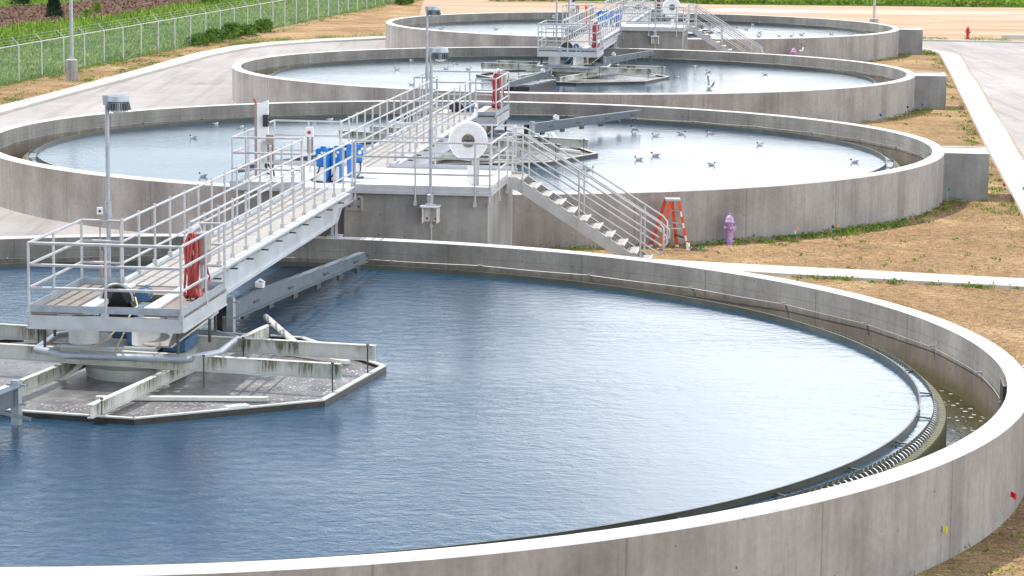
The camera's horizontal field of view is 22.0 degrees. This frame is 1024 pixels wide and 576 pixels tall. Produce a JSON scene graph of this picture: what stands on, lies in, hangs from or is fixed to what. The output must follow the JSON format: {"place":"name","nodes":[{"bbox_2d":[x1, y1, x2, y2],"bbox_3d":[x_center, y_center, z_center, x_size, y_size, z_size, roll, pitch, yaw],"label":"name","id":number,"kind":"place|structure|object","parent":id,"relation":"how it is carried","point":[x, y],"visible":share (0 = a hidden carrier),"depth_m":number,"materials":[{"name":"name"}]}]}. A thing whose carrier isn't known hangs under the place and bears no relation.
{"place":"outdoors","nodes":[
{"label":"outdoors","id":0,"kind":"place"},
{"bbox_2d":[0,40,386,236],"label":"road","id":1,"kind":"structure","parent":0,"point":[207,81],"depth_m":107.44,"materials":[{"name":"concrete"}]},
{"bbox_2d":[0,0,394,85],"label":"meadow","id":2,"kind":"structure","parent":0,"point":[6,5],"depth_m":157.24,"materials":[{"name":"green plant"}]},
{"bbox_2d":[9,0,30,5],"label":"conifer","id":3,"kind":"object","parent":2,"relation":"on","point":[22,1],"visible":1,"depth_m":182.89,"materials":[{"name":"green plant"}]},
{"bbox_2d":[0,0,231,27],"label":"mulch bed","id":4,"kind":"object","parent":2,"relation":"on","point":[76,9],"visible":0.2,"depth_m":178.36,"materials":[{"name":"wood"}]},
{"bbox_2d":[44,0,63,17],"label":"conifer","id":5,"kind":"object","parent":4,"relation":"on","point":[53,6],"visible":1,"depth_m":166.01,"materials":[{"name":"green plant"}]},
{"bbox_2d":[83,7,90,16],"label":"shrub","id":6,"kind":"object","parent":4,"relation":"on","point":[86,11],"visible":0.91,"depth_m":168.80,"materials":[{"name":"green plant"}]},
{"bbox_2d":[91,1,100,12],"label":"shrub","id":7,"kind":"object","parent":4,"relation":"on","point":[97,6],"visible":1,"depth_m":173.55,"materials":[{"name":"green plant"}]},
{"bbox_2d":[0,0,317,57],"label":"tall grass","id":8,"kind":"structure","parent":2,"relation":"on","point":[42,26],"depth_m":157.87,"materials":[{"name":"green plant"}]},
{"bbox_2d":[200,0,223,3],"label":"shrub","id":9,"kind":"object","parent":2,"relation":"on","point":[212,1],"visible":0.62,"depth_m":186.27,"materials":[{"name":"green plant"}]},
{"bbox_2d":[121,137,355,307],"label":"walkway bridge","id":10,"kind":"structure","parent":0,"point":[263,236],"depth_m":48.78,"materials":[{"name":"metal"}]},
{"bbox_2d":[340,76,477,167],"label":"walkway bridge","id":11,"kind":"structure","parent":0,"point":[385,148],"depth_m":66.64,"materials":[{"name":"metal"}]},
{"bbox_2d":[29,117,893,191],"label":"tank water","id":12,"kind":"structure","parent":0,"point":[738,157],"depth_m":75.71,"materials":[{"name":"blue liquid"}]},
{"bbox_2d":[0,265,933,565],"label":"tank water","id":13,"kind":"structure","parent":0,"point":[480,409],"depth_m":36.89,"materials":[{"name":"blue liquid"}]},
{"bbox_2d":[0,341,375,416],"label":"feedwell water","id":14,"kind":"structure","parent":13,"relation":"on","point":[77,391],"depth_m":39.94,"materials":[{"name":"grey liquid"}]},
{"bbox_2d":[0,0,1023,575],"bbox_3d":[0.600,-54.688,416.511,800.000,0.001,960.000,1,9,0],"label":"ground","id":15,"kind":"structure","parent":0,"point":[940,130],"depth_m":63.26,"materials":[{"name":"soil"}]},
{"bbox_2d":[66,0,77,80],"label":"street light pole","id":16,"kind":"object","parent":15,"relation":"on","point":[71,68],"visible":0.9,"depth_m":114.06,"materials":[{"name":"metal"}]},
{"bbox_2d":[0,36,385,114],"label":"kerb","id":17,"kind":"structure","parent":15,"relation":"on","point":[44,98],"depth_m":121.58,"materials":[{"name":"concrete"}]},
{"bbox_2d":[0,0,385,84],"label":"chain link fence","id":18,"kind":"object","parent":15,"relation":"on","point":[122,34],"visible":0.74,"depth_m":131.03,"materials":[{"name":"metal"}]},
{"bbox_2d":[185,31,209,45],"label":"bush","id":19,"kind":"object","parent":15,"relation":"on","point":[198,38],"visible":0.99,"depth_m":139.65,"materials":[{"name":"green plant"}]},
{"bbox_2d":[204,26,225,42],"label":"bush","id":20,"kind":"object","parent":15,"relation":"on","point":[214,34],"visible":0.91,"depth_m":142.72,"materials":[{"name":"green plant"}]},
{"bbox_2d":[221,22,242,38],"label":"bush","id":21,"kind":"object","parent":15,"relation":"on","point":[234,30],"visible":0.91,"depth_m":145.88,"materials":[{"name":"green plant"}]},
{"bbox_2d":[240,23,258,35],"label":"bush","id":22,"kind":"object","parent":15,"relation":"on","point":[248,29],"visible":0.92,"depth_m":149.30,"materials":[{"name":"green plant"}]},
{"bbox_2d":[253,17,274,32],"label":"bush","id":23,"kind":"object","parent":15,"relation":"on","point":[266,24],"visible":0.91,"depth_m":152.84,"materials":[{"name":"green plant"}]},
{"bbox_2d":[229,119,516,245],"bbox_3d":[-2.971,-1.768,58.450,5.720,3.454,4.500,2,9,7],"label":"access landing","id":24,"kind":"object","parent":15,"relation":"on","point":[389,201],"visible":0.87,"depth_m":56.40,"materials":[{"name":"concrete"}]},
{"bbox_2d":[253,99,274,176],"bbox_3d":[-5.475,-3.312,58.203,0.508,1.729,0.226,2,9,7],"label":"electrical cabinet","id":25,"kind":"object","parent":24,"relation":"on","point":[261,119],"visible":0.78,"depth_m":58.21,"materials":[{"name":"grey metal"}]},
{"bbox_2d":[266,134,273,180],"bbox_3d":[-5.265,-2.837,57.450,0.170,1.020,0.150,2,9,7],"label":"push button station","id":26,"kind":"object","parent":24,"relation":"on","point":[269,142],"visible":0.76,"depth_m":57.36,"materials":[{"name":"metal"}]},
{"bbox_2d":[306,127,313,171],"bbox_3d":[-4.550,-3.117,59.340,0.170,1.020,0.180,2,9,7],"label":"push button station","id":27,"kind":"object","parent":24,"relation":"on","point":[309,131],"visible":0.99,"depth_m":59.33,"materials":[{"name":"metal"}]},
{"bbox_2d":[310,146,330,182],"bbox_3d":[-4.158,-2.688,57.346,0.326,0.780,0.458,4,9,19],"label":"sampler case","id":28,"kind":"object","parent":24,"relation":"on","point":[319,161],"visible":0.6,"depth_m":57.27,"materials":[{"name":"blue plastic"}]},
{"bbox_2d":[327,146,341,181],"bbox_3d":[-3.861,-2.708,57.498,0.325,0.780,0.458,1,9,3],"label":"sampler case","id":29,"kind":"object","parent":24,"relation":"on","point":[338,159],"visible":0.58,"depth_m":57.40,"materials":[{"name":"blue plastic"}]},
{"bbox_2d":[346,142,363,178],"bbox_3d":[-3.450,-2.817,58.243,0.325,0.780,0.458,-7,12,-42],"label":"sampler case","id":30,"kind":"object","parent":24,"relation":"on","point":[359,163],"visible":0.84,"depth_m":58.21,"materials":[{"name":"blue plastic"}]},
{"bbox_2d":[420,204,440,240],"bbox_3d":[-1.738,-0.884,56.114,0.400,1.775,0.375,2,9,7],"label":"pole bracket","id":31,"kind":"object","parent":24,"relation":"attached to","point":[430,214],"visible":0.88,"depth_m":56.14,"materials":[{"name":"grey metal"}]},
{"bbox_2d":[425,47,449,205],"bbox_3d":[-1.580,-3.414,55.685,0.509,3.350,0.399,2,9,7],"label":"floodlight pole","id":32,"kind":"object","parent":31,"relation":"on","point":[439,54],"visible":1,"depth_m":55.61,"materials":[{"name":"metal"}]},
{"bbox_2d":[449,121,496,184],"bbox_3d":[-0.855,-2.924,57.105,1.050,1.390,0.218,2,9,7],"label":"hose reel","id":33,"kind":"object","parent":24,"relation":"on","point":[469,131],"visible":0.9,"depth_m":57.02,"materials":[{"name":"white paint"}]},
{"bbox_2d":[394,0,414,4],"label":"bush","id":34,"kind":"object","parent":15,"relation":"on","point":[399,2],"visible":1,"depth_m":190.19,"materials":[{"name":"green plant"}]},
{"bbox_2d":[0,100,988,248],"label":"concrete tank","id":35,"kind":"object","parent":15,"relation":"on","point":[920,175],"visible":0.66,"depth_m":67.55,"materials":[{"name":"concrete"}]},
{"bbox_2d":[329,125,597,165],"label":"feedwell","id":36,"kind":"object","parent":35,"relation":"on","point":[580,144],"visible":0.32,"depth_m":75.00,"materials":[{"name":"metal"}]},
{"bbox_2d":[234,146,369,172],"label":"skimmer arm","id":37,"kind":"object","parent":36,"relation":"attached to","point":[305,158],"visible":0.04,"depth_m":69.02},
{"bbox_2d":[413,70,517,138],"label":"drive platform","id":38,"kind":"structure","parent":36,"relation":"on","point":[488,113],"depth_m":75.89,"materials":[{"name":"white paint"}]},
{"bbox_2d":[425,6,440,114],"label":"floodlight pole","id":39,"kind":"object","parent":38,"relation":"on","point":[432,11],"visible":0.88,"depth_m":74.51,"materials":[{"name":"metal"}]},
{"bbox_2d":[492,68,504,108],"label":"hose","id":40,"kind":"object","parent":38,"relation":"on","point":[496,74],"visible":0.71,"depth_m":76.72,"materials":[{"name":"red rubber"}]},
{"bbox_2d":[500,73,506,106],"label":"control box","id":41,"kind":"object","parent":38,"relation":"on","point":[504,81],"visible":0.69,"depth_m":77.22,"materials":[{"name":"silver metal"}]},
{"bbox_2d":[344,143,589,162],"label":"feedwell water","id":42,"kind":"structure","parent":36,"relation":"in","point":[539,155],"depth_m":75.11,"materials":[{"name":"grey liquid"}]},
{"bbox_2d":[447,101,507,136],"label":"drive unit","id":43,"kind":"object","parent":36,"relation":"on","point":[487,129],"visible":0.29,"depth_m":76.03,"materials":[{"name":"metal"}]},
{"bbox_2d":[524,110,642,146],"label":"skimmer arm","id":44,"kind":"object","parent":36,"relation":"attached to","point":[553,124],"visible":0.9,"depth_m":81.31},
{"bbox_2d":[0,234,1023,575],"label":"concrete tank","id":45,"kind":"object","parent":15,"relation":"on","point":[894,512],"visible":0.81,"depth_m":34.28,"materials":[{"name":"white concrete"}]},
{"bbox_2d":[0,318,385,424],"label":"feedwell","id":46,"kind":"object","parent":45,"relation":"on","point":[147,377],"visible":0.69,"depth_m":40.02,"materials":[{"name":"metal"}]},
{"bbox_2d":[0,379,31,425],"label":"skimmer arm","id":47,"kind":"object","parent":46,"relation":"attached to","point":[11,396],"visible":0.93,"depth_m":37.10},
{"bbox_2d":[26,219,239,362],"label":"drive platform","id":48,"kind":"structure","parent":46,"relation":"on","point":[81,295],"depth_m":39.87,"materials":[{"name":"white paint"}]},
{"bbox_2d":[97,207,102,277],"bbox_3d":[-6.625,-0.721,42.423,0.080,1.160,0.082,2,9,7],"label":"rail sensor","id":49,"kind":"object","parent":48,"relation":"attached to","point":[100,211],"visible":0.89,"depth_m":42.39,"materials":[{"name":"white paint"}]},
{"bbox_2d":[91,331,114,347],"bbox_3d":[-6.212,0.761,40.096,0.476,0.358,0.106,4,9,19],"label":"cable","id":50,"kind":"object","parent":48,"relation":"hanging from","point":[113,332],"visible":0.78,"depth_m":40.07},
{"bbox_2d":[115,297,137,350],"bbox_3d":[-5.867,0.572,40.024,0.295,0.760,0.891,1,9,5],"label":"cable","id":51,"kind":"object","parent":48,"relation":"attached to","point":[124,332],"visible":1,"depth_m":39.84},
{"bbox_2d":[183,223,210,299],"bbox_3d":[-4.892,-0.406,40.985,0.371,1.164,0.622,2,9,7],"label":"hose","id":52,"kind":"object","parent":48,"relation":"on","point":[190,272],"visible":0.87,"depth_m":40.80,"materials":[{"name":"red rubber"}]},
{"bbox_2d":[196,231,210,295],"bbox_3d":[-4.853,-0.375,41.342,0.200,1.000,0.420,2,9,7],"label":"rack","id":53,"kind":"object","parent":48,"relation":"on","point":[201,263],"visible":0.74,"depth_m":41.31,"materials":[{"name":"silver metal"}]},
{"bbox_2d":[60,283,218,351],"bbox_3d":[-5.770,0.406,41.029,2.123,1.050,1.664,2,9,7],"label":"drive unit","id":54,"kind":"object","parent":46,"relation":"on","point":[143,341],"visible":0.65,"depth_m":40.72,"materials":[{"name":"metal"}]},
{"bbox_2d":[217,252,368,339],"bbox_3d":[-4.037,0.078,47.468,1.793,0.821,8.004,1,9,5],"label":"skimmer arm","id":55,"kind":"object","parent":46,"relation":"attached to","point":[259,295],"visible":0.89,"depth_m":46.60},
{"bbox_2d":[928,381,988,446],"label":"channel water","id":56,"kind":"structure","parent":45,"relation":"in","point":[964,418],"depth_m":41.55,"materials":[{"name":"green liquid"}]},
{"bbox_2d":[0,0,1023,575],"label":"weeds","id":57,"kind":"object","parent":15,"relation":"on","point":[864,228],"visible":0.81,"depth_m":71.83,"materials":[{"name":"green plant"}]},
{"bbox_2d":[508,127,669,258],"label":"metal stairs","id":58,"kind":"structure","parent":15,"relation":"on","point":[569,214],"depth_m":58.45,"materials":[{"name":"metal"}]},
{"bbox_2d":[232,47,946,122],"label":"concrete tank","id":59,"kind":"object","parent":15,"relation":"on","point":[893,91],"visible":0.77,"depth_m":99.78,"materials":[{"name":"concrete"}]},
{"bbox_2d":[476,60,668,84],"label":"feedwell","id":60,"kind":"object","parent":59,"relation":"in","point":[564,75],"visible":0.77,"depth_m":105.80,"materials":[{"name":"metal"}]},
{"bbox_2d":[506,68,558,90],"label":"skimmer arm","id":61,"kind":"object","parent":60,"relation":"attached to","point":[544,74],"visible":0.79,"depth_m":100.47},
{"bbox_2d":[500,79,555,91],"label":"scum trough","id":62,"kind":"object","parent":61,"relation":"attached to","point":[537,86],"visible":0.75,"depth_m":98.83,"materials":[{"name":"grey metal"}]},
{"bbox_2d":[536,20,610,68],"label":"drive platform","id":63,"kind":"structure","parent":60,"relation":"on","point":[549,50],"depth_m":105.23,"materials":[{"name":"metal"}]},
{"bbox_2d":[555,0,557,42],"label":"floodlight pole","id":64,"kind":"object","parent":63,"relation":"attached to","point":[556,15],"visible":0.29,"depth_m":107.84,"materials":[{"name":"metal"}]},
{"bbox_2d":[592,19,601,47],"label":"hose","id":65,"kind":"object","parent":63,"relation":"on","point":[594,30],"visible":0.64,"depth_m":106.31,"materials":[{"name":"red rubber"}]},
{"bbox_2d":[547,42,602,65],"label":"drive unit","id":66,"kind":"object","parent":60,"relation":"on","point":[576,61],"visible":0.73,"depth_m":106.18,"materials":[{"name":"metal"}]},
{"bbox_2d":[598,50,654,64],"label":"skimmer arm","id":67,"kind":"object","parent":60,"relation":"attached to","point":[613,59],"visible":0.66,"depth_m":112.89},
{"bbox_2d":[562,1,689,49],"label":"access landing","id":68,"kind":"object","parent":15,"relation":"on","point":[635,34],"visible":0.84,"depth_m":121.80,"materials":[{"name":"metal"}]},
{"bbox_2d":[568,0,576,23],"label":"electrical cabinet","id":69,"kind":"object","parent":68,"relation":"on","point":[571,2],"visible":0.43,"depth_m":123.72,"materials":[{"name":"grey metal"}]},
{"bbox_2d":[598,10,603,26],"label":"sampler case","id":70,"kind":"object","parent":68,"relation":"on","point":[600,12],"visible":0.47,"depth_m":122.58,"materials":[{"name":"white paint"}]},
{"bbox_2d":[604,10,610,26],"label":"sampler case","id":71,"kind":"object","parent":68,"relation":"on","point":[606,18],"visible":0.38,"depth_m":122.72,"materials":[{"name":"white plastic"}]},
{"bbox_2d":[610,10,616,26],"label":"sampler case","id":72,"kind":"object","parent":68,"relation":"on","point":[612,18],"visible":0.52,"depth_m":122.87,"materials":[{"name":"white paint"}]},
{"bbox_2d":[650,36,659,45],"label":"pole bracket","id":73,"kind":"object","parent":68,"relation":"attached to","point":[655,40],"visible":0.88,"depth_m":121.63,"materials":[{"name":"grey metal"}]},
{"bbox_2d":[652,0,657,35],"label":"floodlight pole","id":74,"kind":"object","parent":73,"relation":"on","point":[655,5],"visible":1,"depth_m":121.32,"materials":[{"name":"metal"}]},
{"bbox_2d":[663,0,684,26],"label":"hose reel","id":75,"kind":"object","parent":68,"relation":"on","point":[671,3],"visible":0.88,"depth_m":122.52,"materials":[{"name":"metal"}]},
{"bbox_2d":[386,12,922,60],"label":"concrete tank","id":76,"kind":"object","parent":15,"relation":"on","point":[876,41],"visible":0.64,"depth_m":134.90,"materials":[{"name":"concrete"}]},
{"bbox_2d":[684,22,713,34],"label":"feedwell","id":77,"kind":"object","parent":76,"relation":"on","point":[700,26],"visible":0.02,"depth_m":140.85,"materials":[{"name":"metal"}]},
{"bbox_2d":[616,0,664,20],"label":"drive platform","id":78,"kind":"structure","parent":77,"relation":"on","point":[657,12],"depth_m":140.49,"materials":[{"name":"metal"}]},
{"bbox_2d":[633,4,662,20],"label":"drive unit","id":79,"kind":"object","parent":77,"relation":"on","point":[652,18],"visible":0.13,"depth_m":141.51,"materials":[{"name":"metal"}]},
{"bbox_2d":[659,13,692,20],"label":"skimmer arm","id":80,"kind":"object","parent":77,"relation":"attached to","point":[667,19],"visible":0.17,"depth_m":147.44},
{"bbox_2d":[649,197,689,250],"bbox_3d":[3.767,-1.540,62.916,0.950,1.232,0.720,1,9,0],"label":"step ladder","id":81,"kind":"object","parent":15,"relation":"on","point":[671,200],"visible":0.86,"depth_m":62.70,"materials":[{"name":"plastic"}]},
{"bbox_2d":[419,0,1023,40],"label":"gravel lot","id":82,"kind":"structure","parent":15,"relation":"on","point":[953,27],"depth_m":183.19,"materials":[{"name":"beige gravel"}]},
{"bbox_2d":[704,8,820,12],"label":"gravel patch","id":83,"kind":"object","parent":82,"relation":"on","point":[747,10],"visible":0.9,"depth_m":187.54,"materials":[{"name":"beige gravel"}]},
{"bbox_2d":[870,0,877,22],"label":"street light pole","id":84,"kind":"object","parent":82,"relation":"on","point":[873,20],"visible":0.82,"depth_m":172.62,"materials":[{"name":"metal"}]},
{"bbox_2d":[782,10,1023,14],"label":"puddle","id":85,"kind":"object","parent":82,"relation":"on","point":[933,12],"visible":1,"depth_m":187.52,"materials":[{"name":"concrete"}]},
{"bbox_2d":[878,21,934,21],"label":"puddle","id":86,"kind":"object","parent":82,"relation":"on","point":[906,21],"visible":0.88,"depth_m":174.36,"materials":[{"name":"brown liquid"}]},
{"bbox_2d":[965,27,970,38],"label":"fire hydrant","id":87,"kind":"object","parent":82,"relation":"on","point":[967,31],"visible":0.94,"depth_m":154.21,"materials":[{"name":"red metal"}]},
{"bbox_2d":[1001,35,1023,38],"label":"kerb stone","id":88,"kind":"object","parent":82,"relation":"on","point":[1013,36],"visible":0.78,"depth_m":154.66,"materials":[{"name":"concrete"}]},
{"bbox_2d":[722,213,736,244],"bbox_3d":[5.274,-1.423,63.843,0.343,0.772,0.277,4,9,20],"label":"fire hydrant","id":89,"kind":"object","parent":15,"relation":"on","point":[729,222],"visible":1,"depth_m":63.78,"materials":[{"name":"metal"}]},
{"bbox_2d":[489,0,1023,6],"bbox_3d":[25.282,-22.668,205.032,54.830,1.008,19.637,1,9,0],"label":"verge grass","id":90,"kind":"structure","parent":15,"relation":"on","point":[988,3],"depth_m":198.30,"materials":[{"name":"green plant"}]},
{"bbox_2d":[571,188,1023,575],"bbox_3d":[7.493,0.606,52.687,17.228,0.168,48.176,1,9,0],"label":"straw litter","id":91,"kind":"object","parent":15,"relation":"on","point":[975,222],"visible":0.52,"depth_m":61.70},
{"bbox_2d":[656,259,1023,289],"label":"footpath","id":92,"kind":"structure","parent":15,"relation":"on","point":[865,275],"depth_m":58.58,"materials":[{"name":"concrete"}]},
{"bbox_2d":[660,207,1023,356],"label":"soil clods","id":93,"kind":"object","parent":15,"relation":"on","point":[704,252],"visible":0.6,"depth_m":62.04,"materials":[{"name":"brown soil"}]},
{"bbox_2d":[941,526,947,563],"bbox_3d":[5.529,3.286,33.706,0.087,0.520,0.028,-3,9,-24],"label":"marker flag","id":94,"kind":"object","parent":15,"relation":"on","point":[945,528],"visible":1,"depth_m":33.67,"materials":[{"name":"plastic"}]},
{"bbox_2d":[922,48,1023,218],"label":"kerb","id":95,"kind":"structure","parent":15,"relation":"on","point":[1008,180],"depth_m":90.42,"materials":[{"name":"concrete"}]},
{"bbox_2d":[923,39,1023,42],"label":"kerb","id":96,"kind":"structure","parent":15,"relation":"on","point":[952,40],"depth_m":151.33,"materials":[{"name":"concrete"}]},
{"bbox_2d":[938,50,1023,195],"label":"gutter","id":97,"kind":"object","parent":15,"relation":"on","point":[1013,160],"visible":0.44,"depth_m":97.99,"materials":[{"name":"concrete"}]},
{"bbox_2d":[1009,491,1016,519],"bbox_3d":[6.847,2.992,36.042,0.087,0.428,0.028,6,10,32],"label":"marker flag","id":98,"kind":"object","parent":15,"relation":"on","point":[1013,495],"visible":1,"depth_m":36.03,"materials":[{"name":"plastic"}]},
{"bbox_2d":[269,58,877,92],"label":"tank water","id":99,"kind":"structure","parent":0,"point":[724,77],"depth_m":107.09,"materials":[{"name":"grey liquid"}]},
{"bbox_2d":[485,71,660,81],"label":"feedwell water","id":100,"kind":"structure","parent":99,"relation":"on","point":[608,77],"depth_m":106.70,"materials":[{"name":"grey liquid"}]},
{"bbox_2d":[705,76,714,88],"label":"gull","id":101,"kind":"object","parent":99,"relation":"on","point":[708,86],"visible":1,"depth_m":101.36,"materials":[{"name":"white"}]},
{"bbox_2d":[563,5,620,49],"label":"walkway bridge","id":102,"kind":"structure","parent":0,"point":[610,36],"depth_m":115.52,"materials":[{"name":"metal"}]},
{"bbox_2d":[604,0,651,23],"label":"walkway bridge","id":103,"kind":"structure","parent":0,"point":[625,17],"depth_m":132.97,"materials":[{"name":"metal"}]},
{"bbox_2d":[420,21,863,37],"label":"tank water","id":104,"kind":"structure","parent":0,"point":[531,28],"depth_m":143.62,"materials":[{"name":"liquid"}]},
{"bbox_2d":[688,3,763,52],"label":"metal stairs","id":105,"kind":"structure","parent":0,"point":[707,38],"depth_m":123.94,"materials":[{"name":"metal"}]},
{"bbox_2d":[922,41,1023,153],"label":"road","id":106,"kind":"structure","parent":0,"point":[997,70],"depth_m":125.88,"materials":[{"name":"concrete"}]},
{"bbox_2d":[927,48,1023,159],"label":"curb","id":107,"kind":"structure","parent":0,"point":[1011,137],"depth_m":105.72,"materials":[{"name":"grey concrete"}]},
{"bbox_3d":[-6.508,0.139,42.599,0.300,0.270,0.300,1,9,0],"label":"pole socket","id":108,"kind":"object","parent":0,"visible":0},
{"bbox_2d":[102,94,130,278],"bbox_3d":[-6.356,-1.439,42.343,0.509,3.350,0.399,2,9,7],"label":"floodlight pole","id":109,"kind":"object","parent":108,"relation":"on","point":[117,103],"visible":0.83,"depth_m":42.19,"materials":[{"name":"metal"}]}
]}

